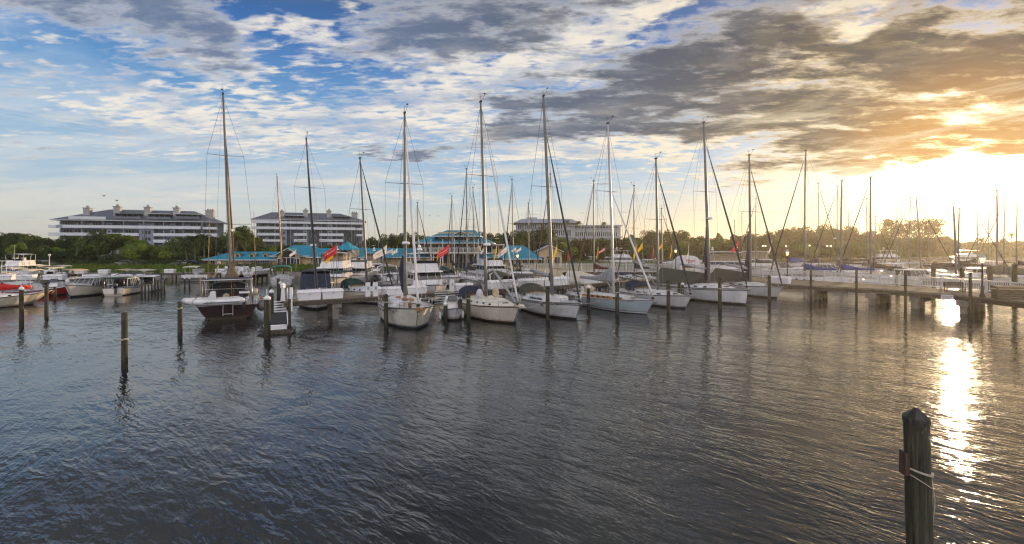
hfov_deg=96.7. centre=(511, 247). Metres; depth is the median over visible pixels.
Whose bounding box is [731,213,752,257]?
sailboat
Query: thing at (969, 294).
piling
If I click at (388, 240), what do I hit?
tree
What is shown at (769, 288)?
piling
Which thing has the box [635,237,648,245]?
tree
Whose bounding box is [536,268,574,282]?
motorboat
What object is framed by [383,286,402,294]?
dock box
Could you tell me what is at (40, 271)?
motorboat
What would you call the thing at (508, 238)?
tree
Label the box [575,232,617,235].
window
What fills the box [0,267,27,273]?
motorboat
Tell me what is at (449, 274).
motorboat
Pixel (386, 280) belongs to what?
motorboat
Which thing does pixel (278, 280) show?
piling
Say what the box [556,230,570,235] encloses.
window
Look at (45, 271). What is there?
dock box
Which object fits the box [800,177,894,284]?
sailboat
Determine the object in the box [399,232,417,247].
tree
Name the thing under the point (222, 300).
sailboat
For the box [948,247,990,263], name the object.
motor yacht
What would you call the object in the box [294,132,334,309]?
sailboat
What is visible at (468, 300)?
piling
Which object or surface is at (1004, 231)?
sailboat
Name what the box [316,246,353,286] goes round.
motor yacht
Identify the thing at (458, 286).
dock box
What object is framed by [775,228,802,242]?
tree
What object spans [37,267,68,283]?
motorboat
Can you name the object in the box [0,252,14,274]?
motorboat
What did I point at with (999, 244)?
tree
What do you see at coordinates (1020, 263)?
sailboat
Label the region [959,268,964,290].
piling
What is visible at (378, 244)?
tree
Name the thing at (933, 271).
piling
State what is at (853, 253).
tree
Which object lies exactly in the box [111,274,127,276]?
dock box
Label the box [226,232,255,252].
tree
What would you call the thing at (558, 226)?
window
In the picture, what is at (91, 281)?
window
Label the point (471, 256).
window
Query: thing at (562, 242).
tree
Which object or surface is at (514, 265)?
sailboat
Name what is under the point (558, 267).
sailboat
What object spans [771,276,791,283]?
dock box
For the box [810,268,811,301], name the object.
piling
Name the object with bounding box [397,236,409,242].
palm tree
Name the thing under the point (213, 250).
tree
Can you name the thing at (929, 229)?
sailboat
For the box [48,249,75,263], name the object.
tree
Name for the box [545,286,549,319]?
piling
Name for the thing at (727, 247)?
tree
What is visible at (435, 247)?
window
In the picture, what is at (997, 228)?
sailboat
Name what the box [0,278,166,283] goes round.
pier
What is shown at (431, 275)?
motor yacht
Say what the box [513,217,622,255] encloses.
office building
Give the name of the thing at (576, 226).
window
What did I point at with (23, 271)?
dock box
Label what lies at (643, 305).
sailboat
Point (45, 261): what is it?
parked car
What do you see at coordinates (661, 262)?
sailboat
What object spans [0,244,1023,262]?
undergrowth
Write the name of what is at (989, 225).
sailboat
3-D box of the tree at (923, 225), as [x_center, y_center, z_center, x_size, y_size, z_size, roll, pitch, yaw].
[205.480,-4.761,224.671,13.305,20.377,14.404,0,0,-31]
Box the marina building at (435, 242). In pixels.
[202,230,563,268]
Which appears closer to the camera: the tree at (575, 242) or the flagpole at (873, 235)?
the flagpole at (873, 235)
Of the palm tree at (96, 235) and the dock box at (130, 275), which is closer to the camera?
the dock box at (130, 275)
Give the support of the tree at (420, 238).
on the ground at (589, 261)
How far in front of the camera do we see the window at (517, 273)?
73.20 m
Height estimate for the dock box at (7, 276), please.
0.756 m
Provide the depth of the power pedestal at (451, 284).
44.31 m
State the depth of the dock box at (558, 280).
51.73 m
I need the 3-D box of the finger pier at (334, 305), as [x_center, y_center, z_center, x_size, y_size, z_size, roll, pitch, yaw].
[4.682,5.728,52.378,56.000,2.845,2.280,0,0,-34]
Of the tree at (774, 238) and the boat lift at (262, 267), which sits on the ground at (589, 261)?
the tree at (774, 238)
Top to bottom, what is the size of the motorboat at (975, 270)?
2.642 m
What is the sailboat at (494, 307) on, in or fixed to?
on the water
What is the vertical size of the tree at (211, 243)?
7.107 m
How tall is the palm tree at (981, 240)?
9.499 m
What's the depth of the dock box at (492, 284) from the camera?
47.40 m
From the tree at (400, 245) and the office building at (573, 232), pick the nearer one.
the tree at (400, 245)
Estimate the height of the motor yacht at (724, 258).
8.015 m
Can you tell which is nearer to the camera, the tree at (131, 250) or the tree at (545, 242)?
the tree at (131, 250)
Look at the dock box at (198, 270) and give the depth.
82.66 m
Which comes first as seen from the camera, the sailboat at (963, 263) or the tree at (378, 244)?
the sailboat at (963, 263)
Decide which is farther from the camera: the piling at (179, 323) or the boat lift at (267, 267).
the boat lift at (267, 267)
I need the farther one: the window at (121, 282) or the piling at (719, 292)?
the window at (121, 282)
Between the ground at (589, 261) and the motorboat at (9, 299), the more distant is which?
the ground at (589, 261)
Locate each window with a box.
[74,277,106,285]
[112,278,139,286]
[122,230,134,232]
[138,276,161,283]
[352,237,357,241]
[432,245,438,251]
[441,254,447,262]
[469,245,475,251]
[469,254,475,262]
[517,273,535,278]
[525,224,536,228]
[540,224,562,228]
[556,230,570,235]
[575,226,617,227]
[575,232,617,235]
[816,264,835,267]
[901,270,930,275]
[972,269,985,272]
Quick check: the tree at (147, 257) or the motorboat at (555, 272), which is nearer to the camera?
the motorboat at (555, 272)
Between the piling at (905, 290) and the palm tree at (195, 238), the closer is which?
the piling at (905, 290)
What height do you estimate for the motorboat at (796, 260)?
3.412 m
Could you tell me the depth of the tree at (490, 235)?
146.13 m
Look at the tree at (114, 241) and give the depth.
103.18 m
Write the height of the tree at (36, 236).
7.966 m
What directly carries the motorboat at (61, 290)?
on the water
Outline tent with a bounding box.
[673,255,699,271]
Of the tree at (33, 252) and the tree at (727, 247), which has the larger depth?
the tree at (727, 247)
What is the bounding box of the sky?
[0,0,1023,242]
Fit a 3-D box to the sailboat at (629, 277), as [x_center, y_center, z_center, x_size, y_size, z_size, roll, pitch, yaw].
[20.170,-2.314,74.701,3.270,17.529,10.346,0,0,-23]
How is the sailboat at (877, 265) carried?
on the water
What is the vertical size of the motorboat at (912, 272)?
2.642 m
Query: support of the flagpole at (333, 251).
on the finger pier at (334, 305)
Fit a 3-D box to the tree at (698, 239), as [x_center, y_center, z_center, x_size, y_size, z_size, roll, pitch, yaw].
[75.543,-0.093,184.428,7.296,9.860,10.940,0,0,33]
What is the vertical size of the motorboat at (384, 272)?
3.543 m
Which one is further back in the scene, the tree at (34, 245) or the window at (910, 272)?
the tree at (34, 245)
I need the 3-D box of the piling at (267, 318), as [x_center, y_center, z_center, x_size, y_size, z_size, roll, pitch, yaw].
[-16.056,5.174,29.859,0.440,4.052,0.429,0,0,43]
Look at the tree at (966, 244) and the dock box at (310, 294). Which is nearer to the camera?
the dock box at (310, 294)
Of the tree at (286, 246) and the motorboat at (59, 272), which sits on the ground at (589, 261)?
the tree at (286, 246)
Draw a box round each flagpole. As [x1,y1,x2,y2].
[324,241,336,286]
[326,255,333,285]
[373,245,386,259]
[392,246,397,283]
[437,242,448,257]
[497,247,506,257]
[515,245,521,278]
[568,240,569,281]
[633,241,636,279]
[638,240,642,280]
[872,229,874,267]
[1000,236,1003,273]
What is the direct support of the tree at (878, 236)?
on the ground at (589, 261)
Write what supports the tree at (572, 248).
on the ground at (589, 261)
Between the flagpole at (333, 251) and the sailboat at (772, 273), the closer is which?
the flagpole at (333, 251)
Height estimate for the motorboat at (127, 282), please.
2.670 m
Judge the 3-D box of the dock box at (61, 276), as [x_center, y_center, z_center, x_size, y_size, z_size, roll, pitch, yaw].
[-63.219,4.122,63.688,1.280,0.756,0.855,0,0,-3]
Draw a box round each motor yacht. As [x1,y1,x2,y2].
[0,254,42,274]
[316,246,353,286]
[351,259,374,283]
[366,247,384,279]
[398,243,446,302]
[472,253,509,276]
[607,247,644,262]
[700,248,767,271]
[741,250,790,267]
[869,247,908,264]
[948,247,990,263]
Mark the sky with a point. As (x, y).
(120, 100)
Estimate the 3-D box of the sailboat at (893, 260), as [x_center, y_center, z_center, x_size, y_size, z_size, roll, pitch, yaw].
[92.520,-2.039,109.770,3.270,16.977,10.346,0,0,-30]
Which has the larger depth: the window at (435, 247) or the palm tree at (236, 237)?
the palm tree at (236, 237)
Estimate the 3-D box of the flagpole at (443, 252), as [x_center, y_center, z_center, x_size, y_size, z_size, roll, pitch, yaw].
[-7.548,1.846,49.983,1.325,4.907,0.182,0,0,2]
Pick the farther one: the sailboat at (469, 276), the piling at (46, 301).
the sailboat at (469, 276)
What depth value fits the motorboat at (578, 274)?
61.82 m
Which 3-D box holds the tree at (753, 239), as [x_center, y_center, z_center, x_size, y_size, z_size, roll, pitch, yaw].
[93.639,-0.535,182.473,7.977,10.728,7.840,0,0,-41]
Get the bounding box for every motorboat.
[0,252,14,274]
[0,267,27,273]
[0,277,40,290]
[0,280,66,295]
[12,269,43,285]
[35,265,51,277]
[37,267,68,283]
[47,269,89,284]
[48,265,71,276]
[49,279,69,292]
[65,275,112,296]
[82,274,108,283]
[102,277,143,295]
[108,269,136,283]
[115,272,143,293]
[127,269,156,274]
[136,275,164,291]
[221,264,250,277]
[235,264,251,276]
[242,264,269,277]
[374,265,399,283]
[376,274,396,285]
[438,266,460,285]
[439,295,462,320]
[481,269,507,281]
[482,271,518,294]
[510,271,535,281]
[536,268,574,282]
[565,271,627,291]
[589,256,609,260]
[655,258,673,263]
[768,263,815,274]
[786,257,819,266]
[809,263,851,268]
[861,263,942,274]
[893,269,944,278]
[931,262,974,271]
[965,268,985,272]
[979,265,1023,283]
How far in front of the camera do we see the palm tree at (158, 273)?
66.11 m
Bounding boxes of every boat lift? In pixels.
[244,262,271,279]
[257,262,283,279]
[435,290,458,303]
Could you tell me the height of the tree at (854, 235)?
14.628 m
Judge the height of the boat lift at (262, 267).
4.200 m
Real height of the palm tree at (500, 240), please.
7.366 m
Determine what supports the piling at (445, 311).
in the water
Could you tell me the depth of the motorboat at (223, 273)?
78.64 m
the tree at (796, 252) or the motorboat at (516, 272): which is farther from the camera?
the tree at (796, 252)
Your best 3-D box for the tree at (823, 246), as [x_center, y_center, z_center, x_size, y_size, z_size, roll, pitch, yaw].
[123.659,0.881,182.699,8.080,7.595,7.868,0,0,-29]
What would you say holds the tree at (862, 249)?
on the ground at (589, 261)
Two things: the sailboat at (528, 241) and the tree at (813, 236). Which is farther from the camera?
the tree at (813, 236)
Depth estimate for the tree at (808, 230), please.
195.94 m
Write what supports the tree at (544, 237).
on the ground at (589, 261)
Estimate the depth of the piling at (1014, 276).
51.84 m
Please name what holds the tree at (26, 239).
on the ground at (589, 261)
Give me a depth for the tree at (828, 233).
193.98 m
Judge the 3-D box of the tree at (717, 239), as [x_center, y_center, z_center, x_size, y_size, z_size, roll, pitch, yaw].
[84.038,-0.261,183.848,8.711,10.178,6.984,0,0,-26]
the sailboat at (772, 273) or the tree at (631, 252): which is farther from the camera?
the tree at (631, 252)
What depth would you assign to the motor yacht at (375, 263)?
86.30 m
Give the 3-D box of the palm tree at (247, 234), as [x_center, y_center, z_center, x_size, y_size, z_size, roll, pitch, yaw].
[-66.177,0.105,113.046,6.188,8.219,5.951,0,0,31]
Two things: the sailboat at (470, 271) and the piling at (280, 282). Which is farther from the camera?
the sailboat at (470, 271)
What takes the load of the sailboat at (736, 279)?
on the water
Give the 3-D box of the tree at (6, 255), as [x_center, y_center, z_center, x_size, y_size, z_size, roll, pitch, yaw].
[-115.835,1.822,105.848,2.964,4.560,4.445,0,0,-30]
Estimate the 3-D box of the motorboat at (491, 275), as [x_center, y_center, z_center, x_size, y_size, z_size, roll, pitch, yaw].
[-0.466,4.826,59.496,3.470,3.248,10.025,0,0,-28]
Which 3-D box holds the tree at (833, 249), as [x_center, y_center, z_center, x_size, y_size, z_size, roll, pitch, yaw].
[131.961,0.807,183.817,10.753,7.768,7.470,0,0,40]
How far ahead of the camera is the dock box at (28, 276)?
63.06 m
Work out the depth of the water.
15.52 m
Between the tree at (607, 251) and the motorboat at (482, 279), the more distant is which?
the tree at (607, 251)
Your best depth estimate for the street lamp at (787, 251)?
56.21 m
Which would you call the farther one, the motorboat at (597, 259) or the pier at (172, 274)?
the motorboat at (597, 259)
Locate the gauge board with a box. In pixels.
[290,287,292,310]
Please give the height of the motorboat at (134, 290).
3.200 m
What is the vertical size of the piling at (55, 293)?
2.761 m
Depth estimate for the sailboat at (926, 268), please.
100.83 m
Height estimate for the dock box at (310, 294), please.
0.819 m
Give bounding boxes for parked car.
[35,260,55,264]
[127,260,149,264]
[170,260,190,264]
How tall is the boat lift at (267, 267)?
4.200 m
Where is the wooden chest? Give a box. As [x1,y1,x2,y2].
[990,285,1023,299]
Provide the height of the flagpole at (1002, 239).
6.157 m
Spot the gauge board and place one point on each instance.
(291, 293)
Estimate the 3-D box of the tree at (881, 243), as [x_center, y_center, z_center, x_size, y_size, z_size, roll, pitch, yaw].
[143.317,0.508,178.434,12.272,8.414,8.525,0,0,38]
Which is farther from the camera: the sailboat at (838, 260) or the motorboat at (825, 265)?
the motorboat at (825, 265)
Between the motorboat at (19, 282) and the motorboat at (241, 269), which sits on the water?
the motorboat at (19, 282)
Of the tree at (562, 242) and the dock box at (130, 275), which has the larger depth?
the tree at (562, 242)
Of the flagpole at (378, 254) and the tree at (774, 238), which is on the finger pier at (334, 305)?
the flagpole at (378, 254)
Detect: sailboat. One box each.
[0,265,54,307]
[181,89,263,320]
[269,175,294,286]
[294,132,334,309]
[330,152,391,303]
[377,103,432,328]
[398,200,430,268]
[443,193,463,274]
[448,93,525,323]
[455,166,481,285]
[459,184,482,274]
[504,87,582,319]
[504,179,529,274]
[518,203,538,268]
[536,173,570,270]
[563,116,656,313]
[578,180,620,279]
[608,152,693,308]
[617,182,655,283]
[643,205,676,275]
[648,116,750,304]
[710,149,784,297]
[721,219,739,251]
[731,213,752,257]
[739,195,784,275]
[769,147,858,282]
[791,180,839,274]
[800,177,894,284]
[808,183,876,276]
[829,212,866,267]
[837,172,923,285]
[839,194,901,271]
[853,216,894,266]
[868,205,917,269]
[880,208,927,267]
[881,194,954,271]
[883,195,943,269]
[907,204,1004,284]
[913,215,953,269]
[928,205,1008,275]
[940,211,1006,269]
[947,187,1018,275]
[966,210,1017,267]
[974,197,1023,267]
[986,202,1023,267]
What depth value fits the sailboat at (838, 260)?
93.44 m
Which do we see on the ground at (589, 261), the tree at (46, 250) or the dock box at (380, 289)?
the tree at (46, 250)
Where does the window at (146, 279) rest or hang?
in the motorboat at (148, 278)
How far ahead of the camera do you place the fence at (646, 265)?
79.12 m
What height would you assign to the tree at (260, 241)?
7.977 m
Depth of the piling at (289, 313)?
32.03 m
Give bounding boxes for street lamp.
[785,249,788,276]
[978,253,985,296]
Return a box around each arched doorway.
[283,251,294,264]
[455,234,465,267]
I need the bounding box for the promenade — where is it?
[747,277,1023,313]
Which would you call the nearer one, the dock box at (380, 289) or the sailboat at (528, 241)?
the dock box at (380, 289)
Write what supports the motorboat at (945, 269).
on the water
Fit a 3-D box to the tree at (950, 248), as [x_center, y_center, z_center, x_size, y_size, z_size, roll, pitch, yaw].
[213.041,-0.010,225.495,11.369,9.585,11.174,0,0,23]
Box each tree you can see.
[0,235,6,248]
[0,248,8,259]
[1,233,37,249]
[2,246,11,258]
[5,242,27,258]
[19,249,44,259]
[24,233,42,238]
[29,239,47,248]
[34,245,51,259]
[38,238,72,249]
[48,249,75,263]
[50,247,70,260]
[56,235,80,249]
[69,253,97,260]
[72,237,98,263]
[75,233,138,260]
[83,230,108,263]
[118,240,154,258]
[137,251,161,261]
[148,244,173,258]
[152,270,161,276]
[165,237,192,259]
[169,237,196,259]
[181,234,210,259]
[187,233,218,263]
[192,237,220,256]
[209,239,227,255]
[220,230,243,253]
[224,234,247,251]
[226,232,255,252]
[233,225,253,233]
[234,231,258,251]
[249,248,268,251]
[250,237,266,248]
[267,245,279,251]
[277,245,290,251]
[362,237,375,247]
[373,239,382,247]
[381,233,399,247]
[390,237,408,247]
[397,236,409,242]
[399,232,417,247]
[415,236,423,247]
[481,236,497,248]
[487,233,500,243]
[494,236,505,244]
[502,231,514,244]
[512,230,527,246]
[518,232,537,247]
[529,226,558,250]
[540,241,559,249]
[556,237,567,261]
[558,241,578,259]
[571,238,587,256]
[582,238,597,255]
[585,240,608,253]
[599,238,615,259]
[613,238,632,252]
[623,234,638,253]
[623,245,639,255]
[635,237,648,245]
[637,245,652,257]
[639,230,655,245]
[644,245,670,256]
[653,229,671,245]
[663,243,679,259]
[670,230,690,244]
[674,240,692,256]
[686,242,704,257]
[690,236,704,243]
[697,242,717,256]
[711,235,728,249]
[716,243,737,251]
[730,234,746,251]
[737,234,756,250]
[754,234,771,253]
[762,231,781,258]
[771,240,793,259]
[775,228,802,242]
[776,228,792,242]
[783,226,816,258]
[789,241,802,255]
[795,243,819,259]
[800,233,827,258]
[810,240,833,256]
[816,224,832,242]
[819,227,842,247]
[825,240,854,255]
[838,226,861,258]
[838,241,861,256]
[854,243,880,255]
[859,231,887,251]
[860,239,897,255]
[878,219,916,238]
[880,234,899,248]
[895,237,908,248]
[897,237,924,257]
[908,217,945,237]
[917,237,932,257]
[922,236,952,257]
[942,240,957,256]
[962,241,983,248]
[972,237,987,252]
[985,241,1013,247]
[1008,233,1015,257]
[1012,240,1023,247]
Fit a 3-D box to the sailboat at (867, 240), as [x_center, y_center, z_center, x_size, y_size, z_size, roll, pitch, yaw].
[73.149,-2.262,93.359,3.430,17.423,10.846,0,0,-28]
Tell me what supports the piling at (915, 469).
in the water
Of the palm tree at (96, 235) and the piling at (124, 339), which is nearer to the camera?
the piling at (124, 339)
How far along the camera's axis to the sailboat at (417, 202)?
81.44 m
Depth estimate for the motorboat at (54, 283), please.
59.26 m
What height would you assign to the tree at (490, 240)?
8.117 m
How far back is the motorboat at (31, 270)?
69.31 m
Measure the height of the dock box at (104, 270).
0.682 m
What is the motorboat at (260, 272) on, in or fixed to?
on the boat lift at (262, 267)
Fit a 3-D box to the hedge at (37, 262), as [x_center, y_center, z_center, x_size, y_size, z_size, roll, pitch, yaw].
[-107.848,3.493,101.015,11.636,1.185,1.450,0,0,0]
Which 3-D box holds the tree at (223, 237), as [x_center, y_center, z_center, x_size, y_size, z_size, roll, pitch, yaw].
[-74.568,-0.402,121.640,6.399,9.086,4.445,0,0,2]
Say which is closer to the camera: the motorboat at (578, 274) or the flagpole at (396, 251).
the flagpole at (396, 251)
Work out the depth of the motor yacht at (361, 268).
72.22 m
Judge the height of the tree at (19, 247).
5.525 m
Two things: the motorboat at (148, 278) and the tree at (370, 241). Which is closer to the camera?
the motorboat at (148, 278)
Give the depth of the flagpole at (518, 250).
59.98 m
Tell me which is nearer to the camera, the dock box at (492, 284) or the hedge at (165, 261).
the dock box at (492, 284)
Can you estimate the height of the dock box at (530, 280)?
0.892 m
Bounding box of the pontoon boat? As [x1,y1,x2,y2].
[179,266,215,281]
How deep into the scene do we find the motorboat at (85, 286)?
56.76 m
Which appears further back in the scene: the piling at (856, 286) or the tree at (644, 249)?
the tree at (644, 249)
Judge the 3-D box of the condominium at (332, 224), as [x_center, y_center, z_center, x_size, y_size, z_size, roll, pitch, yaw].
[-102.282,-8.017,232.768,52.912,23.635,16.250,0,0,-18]
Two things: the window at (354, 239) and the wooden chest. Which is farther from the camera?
the window at (354, 239)
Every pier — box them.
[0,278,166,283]
[37,272,221,280]
[280,279,650,318]
[586,272,656,278]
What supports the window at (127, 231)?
in the condominium at (151, 226)
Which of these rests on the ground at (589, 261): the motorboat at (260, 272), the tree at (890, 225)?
the tree at (890, 225)
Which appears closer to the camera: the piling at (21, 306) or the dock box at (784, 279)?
the piling at (21, 306)
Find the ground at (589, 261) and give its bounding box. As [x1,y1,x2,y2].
[0,253,1023,277]
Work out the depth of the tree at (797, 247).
175.34 m
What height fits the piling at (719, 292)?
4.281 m
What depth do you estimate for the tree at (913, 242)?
213.70 m
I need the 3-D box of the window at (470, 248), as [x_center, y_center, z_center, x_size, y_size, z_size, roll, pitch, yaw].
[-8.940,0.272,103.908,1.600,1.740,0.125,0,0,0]
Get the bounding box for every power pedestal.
[280,283,285,300]
[365,282,369,296]
[373,282,377,295]
[449,279,453,291]
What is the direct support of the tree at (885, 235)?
on the ground at (589, 261)
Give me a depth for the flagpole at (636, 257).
57.98 m
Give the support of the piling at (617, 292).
in the water
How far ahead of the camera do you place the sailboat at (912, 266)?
115.60 m
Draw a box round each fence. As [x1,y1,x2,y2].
[522,263,728,272]
[752,269,1023,292]
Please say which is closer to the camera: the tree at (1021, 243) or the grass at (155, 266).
the grass at (155, 266)
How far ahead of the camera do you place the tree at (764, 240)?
181.27 m
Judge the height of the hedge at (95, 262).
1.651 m
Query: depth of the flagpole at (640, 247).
57.98 m
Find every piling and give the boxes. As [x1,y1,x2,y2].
[19,286,23,327]
[44,285,48,318]
[53,287,56,299]
[120,312,128,369]
[141,281,142,295]
[157,280,158,295]
[177,301,182,338]
[263,295,270,339]
[269,289,273,313]
[277,278,279,300]
[279,281,281,302]
[288,299,290,328]
[383,294,388,327]
[443,302,447,320]
[458,299,461,319]
[466,289,470,322]
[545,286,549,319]
[587,285,589,309]
[615,282,619,315]
[666,280,670,311]
[677,282,680,293]
[718,277,721,307]
[767,275,770,302]
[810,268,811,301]
[855,270,857,303]
[899,407,934,543]
[904,270,906,310]
[931,267,935,287]
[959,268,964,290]
[968,272,971,317]
[987,266,992,292]
[1011,263,1017,285]
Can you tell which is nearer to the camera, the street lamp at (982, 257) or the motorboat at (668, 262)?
the street lamp at (982, 257)
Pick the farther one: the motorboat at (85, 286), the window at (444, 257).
the window at (444, 257)
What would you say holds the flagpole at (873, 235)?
attached to the sailboat at (877, 265)
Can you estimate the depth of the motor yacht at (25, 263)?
81.27 m
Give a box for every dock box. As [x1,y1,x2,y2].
[0,274,15,279]
[15,274,37,279]
[18,270,32,273]
[42,274,56,279]
[43,270,57,273]
[56,274,66,279]
[74,270,87,273]
[97,269,110,272]
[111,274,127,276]
[128,274,144,278]
[164,269,175,272]
[192,269,204,272]
[296,289,321,300]
[321,288,343,298]
[378,286,386,294]
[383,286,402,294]
[407,285,426,293]
[454,282,473,290]
[487,279,516,288]
[518,278,543,286]
[541,276,569,285]
[580,275,601,283]
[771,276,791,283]
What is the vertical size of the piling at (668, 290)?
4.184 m
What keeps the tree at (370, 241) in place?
on the ground at (589, 261)
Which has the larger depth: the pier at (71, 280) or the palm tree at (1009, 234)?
the palm tree at (1009, 234)
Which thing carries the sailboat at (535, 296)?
on the water
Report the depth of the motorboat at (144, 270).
67.89 m
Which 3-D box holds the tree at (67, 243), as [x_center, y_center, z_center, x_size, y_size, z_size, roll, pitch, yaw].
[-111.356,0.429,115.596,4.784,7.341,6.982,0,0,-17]
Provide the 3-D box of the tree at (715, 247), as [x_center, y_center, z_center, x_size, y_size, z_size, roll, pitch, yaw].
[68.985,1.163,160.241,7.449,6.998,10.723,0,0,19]
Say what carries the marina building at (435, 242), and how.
on the ground at (589, 261)
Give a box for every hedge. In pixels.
[0,261,53,264]
[62,258,141,264]
[140,259,202,264]
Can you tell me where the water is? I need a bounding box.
[0,260,1023,543]
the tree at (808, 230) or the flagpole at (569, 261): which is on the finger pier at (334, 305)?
the flagpole at (569, 261)
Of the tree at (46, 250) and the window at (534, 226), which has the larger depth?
the window at (534, 226)
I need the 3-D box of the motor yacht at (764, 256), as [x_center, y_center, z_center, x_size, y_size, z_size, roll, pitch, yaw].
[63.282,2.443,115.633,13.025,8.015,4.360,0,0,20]
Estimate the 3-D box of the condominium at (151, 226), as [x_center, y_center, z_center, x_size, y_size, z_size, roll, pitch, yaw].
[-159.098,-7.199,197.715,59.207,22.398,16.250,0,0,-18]
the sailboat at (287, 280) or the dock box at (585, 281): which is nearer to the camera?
the dock box at (585, 281)
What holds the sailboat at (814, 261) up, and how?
on the water
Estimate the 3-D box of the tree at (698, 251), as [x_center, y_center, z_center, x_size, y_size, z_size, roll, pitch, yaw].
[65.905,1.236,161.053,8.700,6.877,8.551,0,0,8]
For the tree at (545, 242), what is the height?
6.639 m
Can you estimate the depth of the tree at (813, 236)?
189.93 m
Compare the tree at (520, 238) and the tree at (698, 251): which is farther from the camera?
the tree at (698, 251)
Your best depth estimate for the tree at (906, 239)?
214.20 m
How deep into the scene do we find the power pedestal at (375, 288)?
40.06 m
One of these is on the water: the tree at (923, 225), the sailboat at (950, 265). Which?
the sailboat at (950, 265)
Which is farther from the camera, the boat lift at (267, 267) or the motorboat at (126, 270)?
the boat lift at (267, 267)
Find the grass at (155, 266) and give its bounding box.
[0,263,320,272]
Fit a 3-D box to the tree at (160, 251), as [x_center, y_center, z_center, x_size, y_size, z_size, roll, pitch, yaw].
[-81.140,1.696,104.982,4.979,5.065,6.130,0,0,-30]
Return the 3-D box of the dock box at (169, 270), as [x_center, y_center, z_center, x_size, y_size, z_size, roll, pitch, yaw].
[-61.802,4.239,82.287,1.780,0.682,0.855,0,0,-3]
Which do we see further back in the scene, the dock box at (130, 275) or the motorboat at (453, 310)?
the dock box at (130, 275)
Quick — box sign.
[941,295,952,299]
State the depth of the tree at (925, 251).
218.16 m
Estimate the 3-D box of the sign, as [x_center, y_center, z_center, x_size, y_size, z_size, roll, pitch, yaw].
[40.089,4.591,41.948,0.820,0.460,0.054,0,0,40]
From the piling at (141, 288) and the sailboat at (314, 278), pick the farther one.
the piling at (141, 288)
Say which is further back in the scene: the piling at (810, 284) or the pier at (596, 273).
the pier at (596, 273)
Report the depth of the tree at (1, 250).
105.37 m
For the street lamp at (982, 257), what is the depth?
39.59 m
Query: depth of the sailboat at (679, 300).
48.05 m
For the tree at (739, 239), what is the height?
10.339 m
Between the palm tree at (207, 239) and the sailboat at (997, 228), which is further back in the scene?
the palm tree at (207, 239)
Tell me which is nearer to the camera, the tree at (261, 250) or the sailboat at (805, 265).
the sailboat at (805, 265)
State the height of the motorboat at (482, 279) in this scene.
3.339 m
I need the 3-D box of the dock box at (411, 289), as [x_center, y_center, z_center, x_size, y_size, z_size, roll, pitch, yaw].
[-8.976,3.922,42.576,1.980,0.756,0.855,0,0,-34]
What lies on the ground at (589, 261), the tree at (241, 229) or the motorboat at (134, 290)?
the tree at (241, 229)
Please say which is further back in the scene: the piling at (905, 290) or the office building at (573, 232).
the office building at (573, 232)
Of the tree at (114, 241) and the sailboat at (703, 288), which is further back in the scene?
the tree at (114, 241)
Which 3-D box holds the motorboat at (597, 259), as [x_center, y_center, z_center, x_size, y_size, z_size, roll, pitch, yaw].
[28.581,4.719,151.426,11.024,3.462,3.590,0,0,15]
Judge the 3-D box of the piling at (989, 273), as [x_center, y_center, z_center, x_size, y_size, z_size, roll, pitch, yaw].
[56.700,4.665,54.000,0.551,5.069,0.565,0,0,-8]
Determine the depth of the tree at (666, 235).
185.21 m
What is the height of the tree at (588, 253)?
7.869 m
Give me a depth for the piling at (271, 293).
35.25 m
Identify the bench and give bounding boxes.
[943,282,966,291]
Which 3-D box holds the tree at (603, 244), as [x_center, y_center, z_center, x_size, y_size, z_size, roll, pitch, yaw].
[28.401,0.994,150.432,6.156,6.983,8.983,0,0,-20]
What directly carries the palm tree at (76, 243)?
on the ground at (589, 261)
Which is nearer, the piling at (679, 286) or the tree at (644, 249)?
the piling at (679, 286)
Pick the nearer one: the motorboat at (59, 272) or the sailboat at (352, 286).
the sailboat at (352, 286)
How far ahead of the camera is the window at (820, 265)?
106.89 m
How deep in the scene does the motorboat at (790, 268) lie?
99.73 m
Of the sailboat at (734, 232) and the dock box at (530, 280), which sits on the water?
the sailboat at (734, 232)
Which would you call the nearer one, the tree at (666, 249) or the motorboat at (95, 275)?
the motorboat at (95, 275)
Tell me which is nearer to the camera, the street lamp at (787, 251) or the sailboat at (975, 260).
the street lamp at (787, 251)
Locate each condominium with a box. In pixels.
[48,204,226,255]
[251,208,365,247]
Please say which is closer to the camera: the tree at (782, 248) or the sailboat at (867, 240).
the sailboat at (867, 240)
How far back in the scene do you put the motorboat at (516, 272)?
73.34 m
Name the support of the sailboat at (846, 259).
on the water
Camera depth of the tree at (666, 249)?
159.88 m
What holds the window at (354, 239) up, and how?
in the condominium at (332, 224)
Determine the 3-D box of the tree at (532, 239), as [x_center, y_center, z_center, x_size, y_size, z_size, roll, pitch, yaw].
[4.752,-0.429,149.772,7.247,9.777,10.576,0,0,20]
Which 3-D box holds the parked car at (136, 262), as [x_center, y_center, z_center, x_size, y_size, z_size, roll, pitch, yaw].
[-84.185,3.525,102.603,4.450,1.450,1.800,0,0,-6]
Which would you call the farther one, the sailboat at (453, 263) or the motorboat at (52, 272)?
the sailboat at (453, 263)
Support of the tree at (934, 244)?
on the ground at (589, 261)

